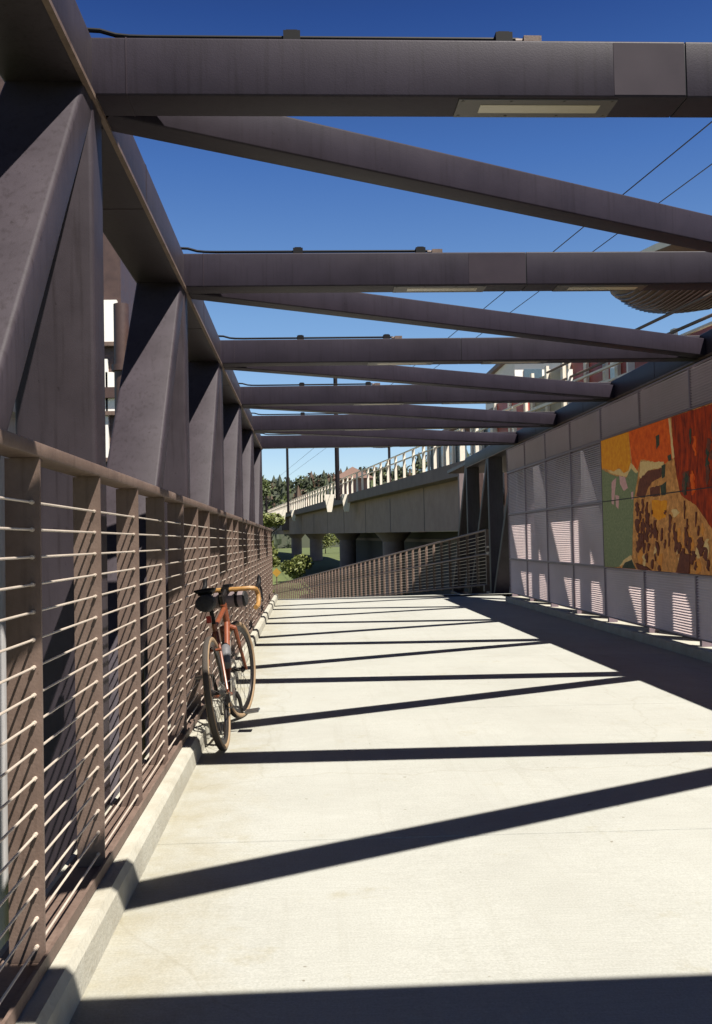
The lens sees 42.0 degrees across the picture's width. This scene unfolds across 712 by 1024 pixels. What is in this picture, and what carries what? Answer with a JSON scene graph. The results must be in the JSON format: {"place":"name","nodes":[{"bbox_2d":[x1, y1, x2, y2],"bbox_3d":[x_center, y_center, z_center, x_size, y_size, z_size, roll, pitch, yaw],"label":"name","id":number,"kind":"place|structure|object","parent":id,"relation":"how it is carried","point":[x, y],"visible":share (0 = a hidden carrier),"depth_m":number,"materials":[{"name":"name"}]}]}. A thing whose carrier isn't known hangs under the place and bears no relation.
{"place":"outdoors","nodes":[
{"label":"outdoors","id":0,"kind":"place"},
{"bbox_2d":[0,404,15,949],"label":"concrete pier","id":1,"kind":"structure","parent":0,"point":[4,907],"depth_m":4.94,"materials":[{"name":"grey concrete"}]},
{"bbox_2d":[0,76,144,747],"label":"brown building","id":2,"kind":"structure","parent":0,"point":[120,283],"depth_m":14.14,"materials":[{"name":"metal"}]},
{"bbox_2d":[105,359,109,461],"bbox_3d":[-3.820,-1.533,14.002,0.210,1.560,0.139,-1,-2,-3],"label":"window","id":3,"kind":"structure","parent":2,"relation":"in","point":[106,360],"depth_m":13.99,"materials":[{"name":"metal"}]},
{"bbox_2d":[105,372,114,415],"bbox_3d":[-3.680,-1.786,14.018,0.260,0.660,0.139,-1,-2,-3],"label":"window","id":4,"kind":"structure","parent":2,"relation":"in","point":[110,375],"depth_m":14.00,"materials":[{"name":"glass"}]},
{"bbox_2d":[104,300,117,345],"bbox_3d":[-3.753,-2.859,14.048,0.320,0.710,0.139,-1,-2,-3],"label":"window","id":5,"kind":"structure","parent":2,"relation":"in","point":[108,304],"depth_m":14.04,"materials":[{"name":"glass"}]},
{"bbox_2d":[111,303,144,760],"bbox_3d":[-2.144,2.092,8.835,0.269,8.200,0.199,-1,-2,-3],"label":"steel standpipe","id":6,"kind":"object","parent":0,"point":[121,319],"visible":0.2,"depth_m":8.88,"materials":[{"name":"grey metal"}]},
{"bbox_2d":[272,547,410,598],"bbox_3d":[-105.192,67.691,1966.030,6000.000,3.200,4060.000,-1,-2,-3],"label":"ground","id":7,"kind":"structure","parent":0,"point":[331,558],"depth_m":112.29,"materials":[{"name":"green plant"}]},
{"bbox_2d":[262,475,271,518],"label":"leafy tree","id":8,"kind":"object","parent":7,"relation":"on","point":[267,485],"visible":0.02,"depth_m":149.01,"materials":[{"name":"green plant"}]},
{"bbox_2d":[263,486,271,527],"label":"leafy tree","id":9,"kind":"object","parent":7,"relation":"on","point":[268,494],"depth_m":200.12,"materials":[{"name":"green plant"}]},
{"bbox_2d":[263,512,285,567],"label":"leafy tree","id":10,"kind":"object","parent":7,"relation":"on","point":[274,520],"visible":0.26,"depth_m":129.10,"materials":[{"name":"green plant"}]},
{"bbox_2d":[273,568,280,583],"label":"warning sign","id":11,"kind":"object","parent":7,"relation":"on","point":[276,572],"visible":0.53,"depth_m":79.54,"materials":[{"name":"metal"}]},
{"bbox_2d":[280,554,313,578],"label":"bush","id":12,"kind":"object","parent":7,"relation":"on","point":[296,566],"visible":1,"depth_m":104.27,"materials":[{"name":"green plant"}]},
{"bbox_2d":[322,533,335,553],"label":"bush","id":13,"kind":"object","parent":7,"relation":"on","point":[327,539],"visible":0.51,"depth_m":205.03,"materials":[{"name":"plant"}]},
{"bbox_2d":[268,321,711,595],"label":"elevated guideway","id":14,"kind":"object","parent":7,"relation":"on","point":[392,515],"visible":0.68,"depth_m":80.50,"materials":[{"name":"concrete"}]},
{"bbox_2d":[265,495,267,512],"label":"catenary pole","id":15,"kind":"object","parent":14,"relation":"on","point":[266,507],"visible":0.18,"depth_m":204.23,"materials":[{"name":"grey metal"}]},
{"bbox_2d":[280,449,295,520],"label":"catenary pole","id":16,"kind":"object","parent":14,"relation":"on","point":[282,512],"visible":0.7,"depth_m":149.62,"materials":[{"name":"grey metal"}]},
{"bbox_2d":[324,378,349,511],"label":"catenary pole","id":17,"kind":"object","parent":14,"relation":"on","point":[329,499],"visible":0.59,"depth_m":92.93,"materials":[{"name":"beige paint"}]},
{"bbox_2d":[272,164,711,487],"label":"overhead wire","id":18,"kind":"object","parent":17,"relation":"hanging from","point":[592,251],"visible":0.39,"depth_m":34.99,"materials":[{"name":"metal"}]},
{"bbox_2d":[275,121,711,479],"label":"overhead wire","id":19,"kind":"object","parent":17,"relation":"hanging from","point":[583,227],"visible":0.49,"depth_m":31.71,"materials":[{"name":"metal"}]},
{"bbox_2d":[332,467,372,495],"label":"roofed pavilion","id":20,"kind":"structure","parent":14,"relation":"on","point":[350,471],"depth_m":106.69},
{"bbox_2d":[371,447,390,481],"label":"station canopy","id":21,"kind":"object","parent":14,"relation":"on","point":[389,455],"visible":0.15,"depth_m":84.39,"materials":[{"name":"metal"}]},
{"bbox_2d":[427,428,469,470],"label":"platform shelter","id":22,"kind":"object","parent":14,"relation":"on","point":[454,456],"visible":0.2,"depth_m":61.90,"materials":[{"name":"grey glass"}]},
{"bbox_2d":[470,403,530,454],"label":"platform shelter","id":23,"kind":"object","parent":14,"relation":"on","point":[472,449],"depth_m":53.66,"materials":[{"name":"grey glass"}]},
{"bbox_2d":[493,403,529,431],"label":"platform screen","id":24,"kind":"object","parent":14,"relation":"on","point":[524,407],"visible":0.03,"depth_m":44.37,"materials":[{"name":"red paint"}]},
{"bbox_2d":[530,363,566,411],"bbox_3d":[8.197,-4.664,39.470,0.249,3.115,3.874,-1,-2,-9],"label":"platform screen","id":25,"kind":"object","parent":14,"relation":"on","point":[559,374],"visible":0.29,"depth_m":39.10,"materials":[{"name":"beige paint"}]},
{"bbox_2d":[566,362,609,404],"bbox_3d":[8.851,-4.768,35.400,0.249,3.113,3.673,-1,-2,-9],"label":"platform screen","id":26,"kind":"object","parent":14,"relation":"on","point":[602,376],"visible":0.1,"depth_m":35.28,"materials":[{"name":"beige paint"}]},
{"bbox_2d":[546,292,711,403],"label":"platform handrail","id":27,"kind":"object","parent":14,"relation":"on","point":[630,366],"visible":0.35,"depth_m":29.30,"materials":[{"name":"metal"}]},
{"bbox_2d":[610,242,711,313],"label":"station canopy","id":28,"kind":"object","parent":14,"relation":"on","point":[658,301],"visible":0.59,"depth_m":30.41,"materials":[{"name":"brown metal"}]},
{"bbox_2d":[614,326,711,376],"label":"platform screen","id":29,"kind":"object","parent":14,"relation":"on","point":[620,368],"visible":0.09,"depth_m":31.51,"materials":[{"name":"beige paint"}]},
{"bbox_2d":[356,531,686,637],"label":"retaining wall","id":30,"kind":"structure","parent":7,"relation":"on","point":[369,546],"depth_m":85.54,"materials":[{"name":"concrete"}]},
{"bbox_2d":[447,446,600,602],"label":"stair tower","id":31,"kind":"structure","parent":7,"relation":"on","point":[459,469],"depth_m":34.33,"materials":[{"name":"concrete"}]},
{"bbox_2d":[486,362,614,409],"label":"station building","id":32,"kind":"structure","parent":7,"relation":"on","point":[525,370],"depth_m":61.11,"materials":[{"name":"white glass"}]},
{"bbox_2d":[524,369,541,377],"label":"window","id":33,"kind":"structure","parent":32,"relation":"in","point":[537,372],"depth_m":60.95,"materials":[{"name":"blue glass"}]},
{"bbox_2d":[610,368,614,378],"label":"window","id":34,"kind":"structure","parent":32,"relation":"in","point":[612,371],"depth_m":61.23,"materials":[{"name":"blue glass"}]},
{"bbox_2d":[263,476,447,548],"bbox_3d":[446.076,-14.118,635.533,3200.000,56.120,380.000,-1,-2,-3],"label":"hill","id":35,"kind":"structure","parent":0,"point":[305,541],"depth_m":440.33,"materials":[{"name":"green plant"}]},
{"bbox_2d":[263,451,469,548],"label":"woodland","id":36,"kind":"object","parent":35,"relation":"on","point":[310,482],"visible":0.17,"depth_m":554.13,"materials":[{"name":"green plant"}]},
{"bbox_2d":[75,0,711,484],"label":"sky","id":37,"kind":"structure","parent":0,"point":[211,201],"materials":[{"name":"blue"}]},
{"bbox_2d":[343,593,518,597],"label":"curb","id":38,"kind":"structure","parent":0,"point":[481,594],"depth_m":22.55,"materials":[{"name":"concrete"}]},
{"bbox_2d":[0,0,711,889],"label":"truss bridge","id":39,"kind":"structure","parent":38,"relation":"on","point":[80,106],"depth_m":5.04,"materials":[{"name":"paint"}]},
{"bbox_2d":[69,596,711,1023],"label":"deck","id":40,"kind":"structure","parent":39,"relation":"attached to","point":[453,810],"depth_m":3.97,"materials":[{"name":"concrete"}]},
{"bbox_2d":[0,594,277,1023],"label":"kerb","id":41,"kind":"structure","parent":40,"relation":"on","point":[57,995],"depth_m":3.17,"materials":[{"name":"concrete"}]},
{"bbox_2d":[0,428,274,1023],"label":"cable railing","id":42,"kind":"object","parent":41,"relation":"on","point":[215,547],"visible":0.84,"depth_m":3.34,"materials":[{"name":"metal"}]},
{"bbox_2d":[193,575,263,750],"bbox_3d":[-0.872,0.966,6.257,0.517,1.040,1.745,-9,-2,-1],"label":"bicycle","id":43,"kind":"object","parent":40,"relation":"on","point":[212,643],"visible":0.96,"depth_m":6.11,"materials":[{"name":"metal"}]},
{"bbox_2d":[195,592,215,611],"bbox_3d":[-0.946,0.572,5.853,0.132,0.120,0.170,-9,-2,-1],"label":"saddle bag","id":44,"kind":"object","parent":43,"relation":"attached to","point":[205,602],"visible":1,"depth_m":5.78,"materials":[{"name":"black fabric"}]},
{"bbox_2d":[221,643,230,668],"bbox_3d":[-0.889,0.982,6.326,0.073,0.168,0.175,-9,-2,-1],"label":"water bottle","id":45,"kind":"object","parent":43,"relation":"attached to","point":[226,650],"visible":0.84,"depth_m":6.29,"materials":[{"name":"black plastic"}]},
{"bbox_2d":[212,591,247,607],"bbox_3d":[-0.916,0.621,6.715,0.250,0.152,0.147,-2,-2,12],"label":"handlebar bag","id":46,"kind":"object","parent":43,"relation":"hanging from","point":[237,599],"visible":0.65,"depth_m":6.68,"materials":[{"name":"black fabric"}]},
{"bbox_2d":[505,596,711,662],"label":"kerb","id":47,"kind":"structure","parent":40,"relation":"on","point":[689,647],"depth_m":12.10,"materials":[{"name":"concrete"}]},
{"bbox_2d":[506,356,711,646],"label":"screen wall","id":48,"kind":"structure","parent":47,"relation":"on","point":[649,564],"depth_m":11.96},
{"bbox_2d":[273,529,489,598],"bbox_3d":[-1.160,3.440,43.432,0.253,4.585,42.602,-1,-2,-13],"label":"ramp railing","id":49,"kind":"object","parent":38,"relation":"on","point":[278,587],"visible":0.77,"depth_m":31.43,"materials":[{"name":"metal"}]}
]}

